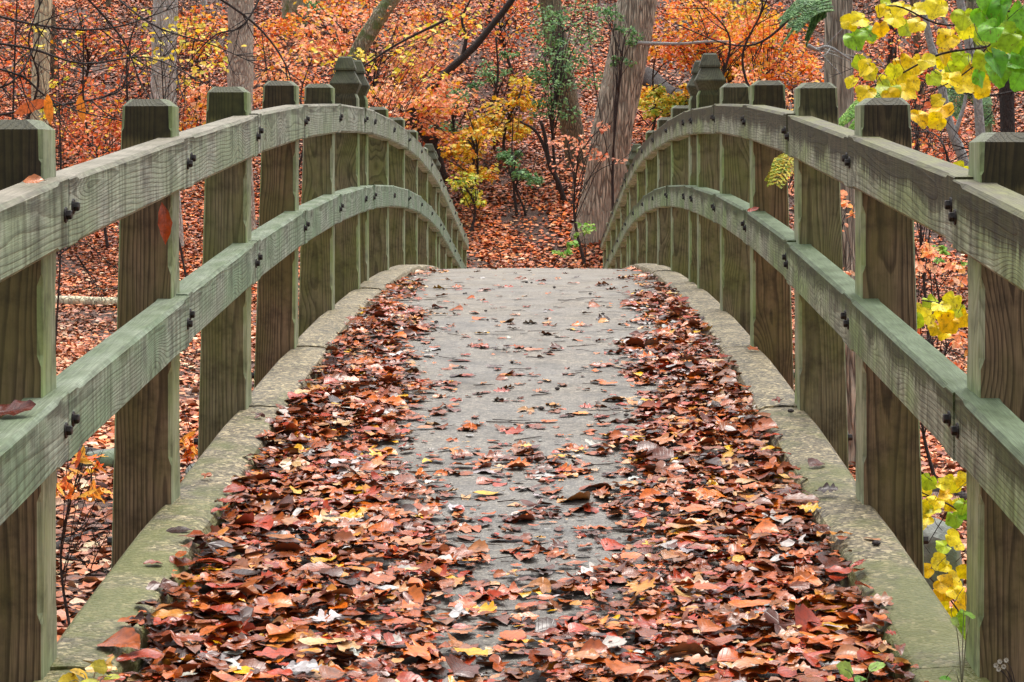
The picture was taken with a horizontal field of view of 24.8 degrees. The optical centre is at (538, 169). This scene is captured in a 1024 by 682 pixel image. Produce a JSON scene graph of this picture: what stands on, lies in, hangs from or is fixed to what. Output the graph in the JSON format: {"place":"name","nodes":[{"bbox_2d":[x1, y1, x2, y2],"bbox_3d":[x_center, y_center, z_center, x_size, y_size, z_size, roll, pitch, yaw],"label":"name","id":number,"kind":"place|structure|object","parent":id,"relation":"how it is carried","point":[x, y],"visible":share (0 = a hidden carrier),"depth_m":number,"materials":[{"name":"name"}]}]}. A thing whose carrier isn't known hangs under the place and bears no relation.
{"place":"outdoors","nodes":[
{"label":"outdoors","id":0,"kind":"place"},
{"bbox_2d":[0,0,1023,641],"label":"ground","id":1,"kind":"structure","parent":0,"point":[534,230],"depth_m":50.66,"materials":[{"name":"brown plant"}]},
{"bbox_2d":[0,0,33,119],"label":"bare sapling","id":2,"kind":"object","parent":1,"relation":"on","point":[14,65],"visible":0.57,"depth_m":44.99,"materials":[{"name":"brown plant"}]},
{"bbox_2d":[30,0,51,124],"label":"poplar tree","id":3,"kind":"object","parent":1,"relation":"on","point":[44,9],"visible":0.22,"depth_m":44.12,"materials":[{"name":"beige plant"}]},
{"bbox_2d":[25,0,82,341],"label":"spicebush","id":4,"kind":"object","parent":1,"relation":"on","point":[59,158],"visible":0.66,"depth_m":30.05,"materials":[{"name":"plant"}]},
{"bbox_2d":[50,1,57,79],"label":"slim tree","id":5,"kind":"object","parent":1,"relation":"on","point":[53,51],"visible":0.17,"depth_m":50.92,"materials":[{"name":"brown plant"}]},
{"bbox_2d":[0,0,121,157],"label":"bare branch","id":6,"kind":"object","parent":1,"relation":"on","point":[20,75],"visible":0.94,"depth_m":11.12,"materials":[{"name":"brown plant"}]},
{"bbox_2d":[13,99,43,114],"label":"hanging leaf","id":7,"kind":"object","parent":6,"relation":"hanging from","point":[36,103],"visible":0.99,"depth_m":11.10,"materials":[{"name":"plant"}]},
{"bbox_2d":[50,0,90,156],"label":"bare sapling","id":8,"kind":"object","parent":1,"relation":"on","point":[83,98],"visible":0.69,"depth_m":44.99,"materials":[{"name":"brown plant"}]},
{"bbox_2d":[0,34,142,147],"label":"rust shrub","id":9,"kind":"object","parent":1,"relation":"on","point":[92,89],"visible":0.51,"depth_m":46.40,"materials":[{"name":"orange plant"}]},
{"bbox_2d":[0,0,150,95],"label":"beech shrub","id":10,"kind":"object","parent":1,"relation":"on","point":[93,34],"visible":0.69,"depth_m":49.46,"materials":[{"name":"orange plant"}]},
{"bbox_2d":[56,442,112,625],"bbox_3d":[-2.223,1.900,11.351,0.306,1.227,0.588,0,0,-8],"label":"viburnum","id":11,"kind":"object","parent":1,"relation":"on","point":[80,456],"visible":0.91,"depth_m":11.37,"materials":[{"name":"orange plant"}]},
{"bbox_2d":[56,495,112,575],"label":"shrub","id":12,"kind":"object","parent":1,"relation":"on","point":[93,535],"visible":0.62,"depth_m":13.65,"materials":[{"name":"brown plant"}]},
{"bbox_2d":[55,296,116,306],"bbox_3d":[-7.050,2.080,36.385,4.159,0.317,0.200,0,0,10],"label":"fallen log","id":13,"kind":"object","parent":1,"relation":"on","point":[73,300],"visible":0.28,"depth_m":36.30,"materials":[{"name":"wood"}]},
{"bbox_2d":[57,240,117,305],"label":"bare branch","id":14,"kind":"object","parent":1,"relation":"on","point":[83,266],"visible":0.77,"depth_m":15.61,"materials":[{"name":"brown plant"}]},
{"bbox_2d":[53,93,125,247],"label":"rust shrub","id":15,"kind":"object","parent":1,"relation":"on","point":[116,131],"visible":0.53,"depth_m":40.20,"materials":[{"name":"orange plant"}]},
{"bbox_2d":[78,448,113,470],"bbox_3d":[-3.512,2.396,18.917,0.440,0.281,0.393,0,0,38],"label":"boulder","id":16,"kind":"object","parent":1,"relation":"on","point":[108,460],"visible":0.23,"depth_m":18.74,"materials":[{"name":"stone"}]},
{"bbox_2d":[0,0,221,147],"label":"bare branch","id":17,"kind":"object","parent":1,"relation":"on","point":[57,57],"visible":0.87,"depth_m":16.43,"materials":[{"name":"brown plant"}]},
{"bbox_2d":[150,0,183,246],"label":"beech tree","id":18,"kind":"object","parent":1,"relation":"on","point":[171,14],"visible":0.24,"depth_m":40.62,"materials":[{"name":"grey plant"}]},
{"bbox_2d":[108,0,246,276],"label":"spicebush","id":19,"kind":"object","parent":1,"relation":"on","point":[198,30],"visible":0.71,"depth_m":38.12,"materials":[{"name":"plant"}]},
{"bbox_2d":[88,0,288,124],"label":"bare branch","id":20,"kind":"object","parent":1,"relation":"on","point":[162,30],"visible":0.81,"depth_m":19.47,"materials":[{"name":"brown plant"}]},
{"bbox_2d":[180,412,197,467],"bbox_3d":[-1.648,1.843,11.077,0.207,1.360,0.362,0,0,23],"label":"viburnum","id":21,"kind":"object","parent":1,"relation":"on","point":[191,450],"visible":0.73,"depth_m":11.06,"materials":[{"name":"orange plant"}]},
{"bbox_2d":[177,0,227,130],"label":"maple shrub","id":22,"kind":"object","parent":1,"relation":"on","point":[196,56],"visible":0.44,"depth_m":47.04,"materials":[{"name":"orange plant"}]},
{"bbox_2d":[227,0,255,230],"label":"maple tree","id":23,"kind":"object","parent":1,"relation":"on","point":[245,68],"visible":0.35,"depth_m":41.82,"materials":[{"name":"grey plant"}]},
{"bbox_2d":[177,36,327,123],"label":"beech shrub","id":24,"kind":"object","parent":1,"relation":"on","point":[281,73],"visible":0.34,"depth_m":44.68,"materials":[{"name":"orange plant"}]},
{"bbox_2d":[281,0,307,36],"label":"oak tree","id":25,"kind":"object","parent":1,"relation":"on","point":[288,6],"visible":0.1,"depth_m":53.74,"materials":[{"name":"orange plant"}]},
{"bbox_2d":[220,0,448,160],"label":"bare branch","id":26,"kind":"object","parent":1,"relation":"on","point":[367,63],"visible":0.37,"depth_m":30.12,"materials":[{"name":"brown plant"}]},
{"bbox_2d":[253,0,477,62],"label":"maple shrub","id":27,"kind":"object","parent":1,"relation":"on","point":[282,24],"visible":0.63,"depth_m":50.01,"materials":[{"name":"orange plant"}]},
{"bbox_2d":[347,0,399,60],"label":"leaning tree","id":28,"kind":"object","parent":1,"relation":"on","point":[371,28],"visible":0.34,"depth_m":46.36,"materials":[{"name":"grey plant"}]},
{"bbox_2d":[287,0,470,109],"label":"beech shrub","id":29,"kind":"object","parent":1,"relation":"on","point":[329,40],"visible":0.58,"depth_m":47.06,"materials":[{"name":"orange plant"}]},
{"bbox_2d":[299,0,501,117],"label":"spicebush","id":30,"kind":"object","parent":1,"relation":"on","point":[396,70],"visible":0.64,"depth_m":38.89,"materials":[{"name":"yellow plant"}]},
{"bbox_2d":[366,67,477,144],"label":"beech shrub","id":31,"kind":"object","parent":1,"relation":"on","point":[430,111],"visible":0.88,"depth_m":43.23,"materials":[{"name":"orange plant"}]},
{"bbox_2d":[371,0,514,181],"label":"sapling","id":32,"kind":"object","parent":1,"relation":"on","point":[469,51],"visible":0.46,"depth_m":44.19,"materials":[{"name":"brown plant"}]},
{"bbox_2d":[429,74,485,159],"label":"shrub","id":33,"kind":"object","parent":1,"relation":"on","point":[453,126],"visible":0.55,"depth_m":45.35,"materials":[{"name":"plant"}]},
{"bbox_2d":[445,171,487,231],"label":"spicebush","id":34,"kind":"object","parent":1,"relation":"on","point":[469,197],"visible":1,"depth_m":41.30,"materials":[{"name":"yellow plant"}]},
{"bbox_2d":[437,126,502,190],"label":"spicebush","id":35,"kind":"object","parent":1,"relation":"on","point":[464,149],"visible":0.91,"depth_m":42.77,"materials":[{"name":"yellow plant"}]},
{"bbox_2d":[447,0,542,74],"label":"beech shrub","id":36,"kind":"object","parent":1,"relation":"on","point":[501,42],"visible":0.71,"depth_m":51.56,"materials":[{"name":"orange plant"}]},
{"bbox_2d":[474,44,520,124],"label":"shrub","id":37,"kind":"object","parent":1,"relation":"on","point":[504,54],"visible":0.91,"depth_m":47.18,"materials":[{"name":"green plant"}]},
{"bbox_2d":[462,73,544,162],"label":"spicebush","id":38,"kind":"object","parent":1,"relation":"on","point":[519,129],"visible":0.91,"depth_m":45.04,"materials":[{"name":"yellow plant"}]},
{"bbox_2d":[33,263,990,681],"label":"footbridge","id":39,"kind":"object","parent":1,"relation":"on","point":[923,625],"visible":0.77,"depth_m":7.91,"materials":[{"name":"concrete"}]},
{"bbox_2d":[0,56,469,681],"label":"railing","id":40,"kind":"object","parent":39,"relation":"attached to","point":[376,198],"visible":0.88,"depth_m":7.00,"materials":[{"name":"wood"}]},
{"bbox_2d":[0,400,35,415],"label":"fallen leaf","id":41,"kind":"object","parent":40,"relation":"on","point":[14,407],"visible":1,"depth_m":4.96,"materials":[{"name":"plant"}]},
{"bbox_2d":[158,202,172,244],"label":"fallen leaf","id":42,"kind":"object","parent":40,"relation":"hanging from","point":[165,222],"visible":1,"depth_m":6.95,"materials":[{"name":"plant"}]},
{"bbox_2d":[83,266,928,681],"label":"fallen leaves","id":43,"kind":"object","parent":39,"relation":"on","point":[755,562],"visible":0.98,"depth_m":6.61,"materials":[{"name":"brown plant"}]},
{"bbox_2d":[58,659,119,681],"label":"seedling","id":44,"kind":"object","parent":43,"relation":"on","point":[99,666],"visible":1,"depth_m":5.00,"materials":[{"name":"yellow plant"}]},
{"bbox_2d":[158,664,198,681],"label":"fallen leaf","id":45,"kind":"object","parent":43,"relation":"on","point":[178,672],"visible":1,"depth_m":5.28,"materials":[{"name":"plant"}]},
{"bbox_2d":[159,630,205,646],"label":"fallen leaf","id":46,"kind":"object","parent":43,"relation":"on","point":[170,634],"visible":1,"depth_m":5.56,"materials":[{"name":"plant"}]},
{"bbox_2d":[192,537,232,553],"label":"fallen leaf","id":47,"kind":"object","parent":43,"relation":"on","point":[202,543],"visible":0.99,"depth_m":6.44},
{"bbox_2d":[200,621,242,635],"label":"fallen leaf","id":48,"kind":"object","parent":43,"relation":"on","point":[209,629],"visible":1,"depth_m":5.63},
{"bbox_2d":[222,618,255,636],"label":"fallen leaf","id":49,"kind":"object","parent":43,"relation":"on","point":[246,627],"visible":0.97,"depth_m":5.62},
{"bbox_2d":[227,607,271,622],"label":"fallen leaf","id":50,"kind":"object","parent":43,"relation":"on","point":[245,614],"visible":0.96,"depth_m":5.75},
{"bbox_2d":[249,647,295,658],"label":"fallen leaf","id":51,"kind":"object","parent":43,"relation":"on","point":[269,652],"visible":1,"depth_m":5.44,"materials":[{"name":"plant"}]},
{"bbox_2d":[298,637,344,644],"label":"fallen leaf","id":52,"kind":"object","parent":43,"relation":"on","point":[310,641],"visible":1,"depth_m":5.53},
{"bbox_2d":[401,638,438,660],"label":"fallen leaf","id":53,"kind":"object","parent":43,"relation":"on","point":[416,648],"visible":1,"depth_m":5.50,"materials":[{"name":"plant"}]},
{"bbox_2d":[445,654,479,676],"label":"fallen leaf","id":54,"kind":"object","parent":43,"relation":"on","point":[458,666],"visible":1,"depth_m":5.38,"materials":[{"name":"plant"}]},
{"bbox_2d":[519,577,556,592],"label":"fallen leaf","id":55,"kind":"object","parent":43,"relation":"on","point":[543,583],"visible":1,"depth_m":6.20,"materials":[{"name":"plant"}]},
{"bbox_2d":[562,648,606,659],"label":"fallen leaf","id":56,"kind":"object","parent":43,"relation":"on","point":[571,654],"visible":1,"depth_m":5.41,"materials":[{"name":"plant"}]},
{"bbox_2d":[604,658,638,673],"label":"fallen leaf","id":57,"kind":"object","parent":43,"relation":"on","point":[616,666],"visible":1,"depth_m":5.29,"materials":[{"name":"plant"}]},
{"bbox_2d":[728,599,770,606],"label":"fallen leaf","id":58,"kind":"object","parent":43,"relation":"on","point":[741,603],"visible":1,"depth_m":5.87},
{"bbox_2d":[731,657,776,670],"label":"fallen leaf","id":59,"kind":"object","parent":43,"relation":"on","point":[744,662],"visible":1,"depth_m":5.35,"materials":[{"name":"plant"}]},
{"bbox_2d":[754,608,792,633],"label":"fallen leaf","id":60,"kind":"object","parent":43,"relation":"on","point":[772,617],"visible":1,"depth_m":5.70,"materials":[{"name":"plant"}]},
{"bbox_2d":[782,647,829,666],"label":"fallen leaf","id":61,"kind":"object","parent":43,"relation":"on","point":[811,659],"visible":1,"depth_m":5.42,"materials":[{"name":"plant"}]},
{"bbox_2d":[800,634,835,648],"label":"fallen leaf","id":62,"kind":"object","parent":43,"relation":"on","point":[819,639],"visible":1,"depth_m":5.54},
{"bbox_2d":[836,661,885,681],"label":"seedling","id":63,"kind":"object","parent":43,"relation":"on","point":[844,668],"visible":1,"depth_m":5.12,"materials":[{"name":"green plant"}]},
{"bbox_2d":[600,53,1023,681],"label":"railing","id":64,"kind":"object","parent":39,"relation":"on","point":[694,187],"visible":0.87,"depth_m":7.00,"materials":[{"name":"wood"}]},
{"bbox_2d":[764,153,793,188],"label":"hemlock frond","id":65,"kind":"object","parent":64,"relation":"hanging from","point":[780,162],"visible":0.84,"depth_m":10.22,"materials":[{"name":"yellow plant"}]},
{"bbox_2d":[840,0,990,130],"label":"grapevine","id":66,"kind":"object","parent":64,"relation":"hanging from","point":[903,71],"visible":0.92,"depth_m":9.00,"materials":[{"name":"yellow plant"}]},
{"bbox_2d":[939,609,975,681],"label":"seedling","id":67,"kind":"object","parent":39,"relation":"on","point":[955,622],"visible":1,"depth_m":5.04,"materials":[{"name":"green plant"}]},
{"bbox_2d":[483,115,547,215],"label":"bare sapling","id":68,"kind":"object","parent":1,"relation":"on","point":[519,197],"visible":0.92,"depth_m":41.99,"materials":[{"name":"brown plant"}]},
{"bbox_2d":[495,147,544,215],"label":"holly","id":69,"kind":"object","parent":1,"relation":"on","point":[518,174],"visible":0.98,"depth_m":41.94,"materials":[{"name":"green plant"}]},
{"bbox_2d":[519,121,569,201],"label":"sapling","id":70,"kind":"object","parent":1,"relation":"on","point":[545,147],"visible":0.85,"depth_m":42.57,"materials":[{"name":"brown plant"}]},
{"bbox_2d":[522,0,603,192],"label":"holly","id":71,"kind":"object","parent":1,"relation":"on","point":[554,95],"visible":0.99,"depth_m":43.07,"materials":[{"name":"green plant"}]},
{"bbox_2d":[539,0,586,171],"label":"holly clad tree","id":72,"kind":"object","parent":1,"relation":"on","point":[575,129],"visible":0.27,"depth_m":44.22,"materials":[{"name":"green plant"}]},
{"bbox_2d":[566,221,595,267],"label":"seedling","id":73,"kind":"object","parent":1,"relation":"on","point":[575,243],"visible":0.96,"depth_m":38.31,"materials":[{"name":"green plant"}]},
{"bbox_2d":[547,114,628,263],"bbox_3d":[0.866,0.403,39.528,1.471,2.696,1.976,0,0,0],"label":"beech shrub","id":74,"kind":"object","parent":1,"relation":"on","point":[574,173],"visible":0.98,"depth_m":39.53,"materials":[{"name":"orange plant"}]},
{"bbox_2d":[574,0,644,208],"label":"holly","id":75,"kind":"object","parent":1,"relation":"on","point":[607,11],"visible":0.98,"depth_m":39.94,"materials":[{"name":"green plant"}]},
{"bbox_2d":[570,0,656,245],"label":"oak tree","id":76,"kind":"object","parent":1,"relation":"on","point":[596,209],"visible":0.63,"depth_m":40.64,"materials":[{"name":"grey plant"}]},
{"bbox_2d":[637,41,685,129],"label":"bare sapling","id":77,"kind":"object","parent":1,"relation":"on","point":[654,121],"visible":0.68,"depth_m":46.49,"materials":[{"name":"brown plant"}]},
{"bbox_2d":[638,83,689,120],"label":"ground shrub","id":78,"kind":"object","parent":1,"relation":"on","point":[668,103],"visible":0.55,"depth_m":46.15,"materials":[{"name":"yellow plant"}]},
{"bbox_2d":[640,83,689,106],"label":"ground shrub","id":79,"kind":"object","parent":1,"relation":"on","point":[685,93],"visible":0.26,"depth_m":48.03,"materials":[{"name":"orange plant"}]},
{"bbox_2d":[642,67,689,100],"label":"fallen log","id":80,"kind":"object","parent":1,"relation":"on","point":[658,79],"visible":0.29,"depth_m":51.81,"materials":[{"name":"grey wood"}]},
{"bbox_2d":[647,0,790,82],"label":"maple shrub","id":81,"kind":"object","parent":1,"relation":"on","point":[687,50],"visible":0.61,"depth_m":46.19,"materials":[{"name":"orange plant"}]},
{"bbox_2d":[671,0,780,82],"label":"maple shrub","id":82,"kind":"object","parent":1,"relation":"on","point":[749,7],"visible":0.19,"depth_m":49.13,"materials":[{"name":"orange plant"}]},
{"bbox_2d":[670,0,791,85],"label":"bare branch","id":83,"kind":"object","parent":1,"relation":"on","point":[744,46],"visible":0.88,"depth_m":35.99,"materials":[{"name":"brown plant"}]},
{"bbox_2d":[725,54,793,196],"bbox_3d":[3.869,0.057,37.406,1.935,4.018,2.230,0,0,0],"label":"beech shrub","id":84,"kind":"object","parent":1,"relation":"on","point":[751,81],"visible":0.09,"depth_m":36.94,"materials":[{"name":"orange plant"}]},
{"bbox_2d":[710,1,823,106],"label":"maple shrub","id":85,"kind":"object","parent":1,"relation":"on","point":[778,68],"visible":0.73,"depth_m":40.10,"materials":[{"name":"orange plant"}]},
{"bbox_2d":[637,20,802,45],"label":"bare branch","id":86,"kind":"object","parent":85,"relation":"attached to","point":[670,43],"visible":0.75,"depth_m":40.52,"materials":[{"name":"silver wood"}]},
{"bbox_2d":[788,182,854,275],"bbox_3d":[2.111,1.283,17.452,0.682,2.632,1.355,0,0,0],"label":"beech shrub","id":87,"kind":"object","parent":1,"relation":"on","point":[844,203],"visible":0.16,"depth_m":17.79,"materials":[{"name":"orange plant"}]},
{"bbox_2d":[824,0,855,465],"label":"hemlock tree","id":88,"kind":"object","parent":1,"relation":"on","point":[832,27],"visible":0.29,"depth_m":19.68,"materials":[{"name":"grey plant"}]},
{"bbox_2d":[779,0,834,46],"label":"hemlock frond","id":89,"kind":"object","parent":88,"relation":"attached to","point":[814,12],"visible":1,"depth_m":10.44,"materials":[{"name":"green plant"}]},
{"bbox_2d":[806,7,875,95],"bbox_3d":[2.497,-0.982,19.404,0.566,0.765,0.222,0,0,-17],"label":"bare branch","id":90,"kind":"object","parent":88,"relation":"attached to","point":[813,48],"visible":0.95,"depth_m":19.39,"materials":[{"name":"wood"}]},
{"bbox_2d":[839,91,881,129],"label":"hemlock frond","id":91,"kind":"object","parent":1,"relation":"on","point":[849,113],"visible":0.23,"depth_m":13.17,"materials":[{"name":"green plant"}]},
{"bbox_2d":[910,0,924,111],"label":"slim tree","id":92,"kind":"object","parent":1,"relation":"on","point":[916,38],"visible":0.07,"depth_m":49.42,"materials":[{"name":"grey plant"}]},
{"bbox_2d":[867,15,972,343],"bbox_3d":[4.908,0.307,29.993,1.467,4.534,2.146,0,0,0],"label":"beech shrub","id":93,"kind":"object","parent":1,"relation":"on","point":[924,108],"visible":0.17,"depth_m":30.08,"materials":[{"name":"orange plant"}]},
{"bbox_2d":[828,36,1018,162],"bbox_3d":[2.045,-0.260,11.972,1.206,0.951,0.660,0,0,0],"label":"shrub","id":94,"kind":"object","parent":1,"relation":"on","point":[943,142],"visible":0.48,"depth_m":11.99,"materials":[{"name":"brown plant"}]},
{"bbox_2d":[854,1,998,153],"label":"beech shrub","id":95,"kind":"object","parent":1,"relation":"on","point":[902,50],"visible":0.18,"depth_m":38.87,"materials":[{"name":"orange plant"}]},
{"bbox_2d":[915,232,967,479],"bbox_3d":[3.246,1.522,18.648,0.699,2.200,2.043,0,0,0],"label":"beech shrub","id":96,"kind":"object","parent":1,"relation":"on","point":[930,253],"visible":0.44,"depth_m":18.42,"materials":[{"name":"orange plant"}]},
{"bbox_2d":[916,233,967,299],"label":"seedling","id":97,"kind":"object","parent":1,"relation":"on","point":[942,249],"visible":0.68,"depth_m":21.68,"materials":[{"name":"green plant"}]},
{"bbox_2d":[916,160,968,340],"bbox_3d":[1.653,0.307,9.445,0.384,0.795,0.516,0,0,22],"label":"vine shoot","id":98,"kind":"object","parent":1,"relation":"on","point":[948,308],"visible":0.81,"depth_m":9.31,"materials":[{"name":"yellow plant"}]},
{"bbox_2d":[923,517,963,588],"bbox_3d":[2.259,2.306,13.508,0.418,0.581,0.483,0,0,0],"label":"boulder","id":99,"kind":"object","parent":1,"relation":"on","point":[953,556],"visible":0.17,"depth_m":13.32,"materials":[{"name":"stone"}]},
{"bbox_2d":[921,456,966,542],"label":"vine shoot","id":100,"kind":"object","parent":1,"relation":"on","point":[947,485],"visible":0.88,"depth_m":9.62,"materials":[{"name":"yellow plant"}]},
{"bbox_2d":[921,0,968,165],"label":"sapling","id":101,"kind":"object","parent":1,"relation":"on","point":[951,132],"visible":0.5,"depth_m":12.88,"materials":[{"name":"silver wood"}]},
{"bbox_2d":[924,518,966,638],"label":"vine shoot","id":102,"kind":"object","parent":1,"relation":"on","point":[948,587],"visible":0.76,"depth_m":8.95,"materials":[{"name":"yellow plant"}]},
{"bbox_2d":[941,0,984,136],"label":"sapling","id":103,"kind":"object","parent":1,"relation":"on","point":[979,118],"visible":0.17,"depth_m":11.38,"materials":[{"name":"wood"}]},
{"bbox_2d":[946,86,994,125],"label":"hemlock frond","id":104,"kind":"object","parent":1,"relation":"on","point":[986,100],"visible":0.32,"depth_m":13.21,"materials":[{"name":"green plant"}]},
{"bbox_2d":[969,0,1023,91],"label":"grapevine","id":105,"kind":"object","parent":1,"relation":"on","point":[999,28],"visible":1,"depth_m":8.00,"materials":[{"name":"green plant"}]},
{"bbox_2d":[999,79,1014,131],"bbox_3d":[2.523,-2.285,16.390,1.776,10.091,3.130,0,0,-18],"label":"sapling","id":106,"kind":"object","parent":1,"relation":"on","point":[1007,117],"visible":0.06,"depth_m":16.45,"materials":[{"name":"brown plant"}]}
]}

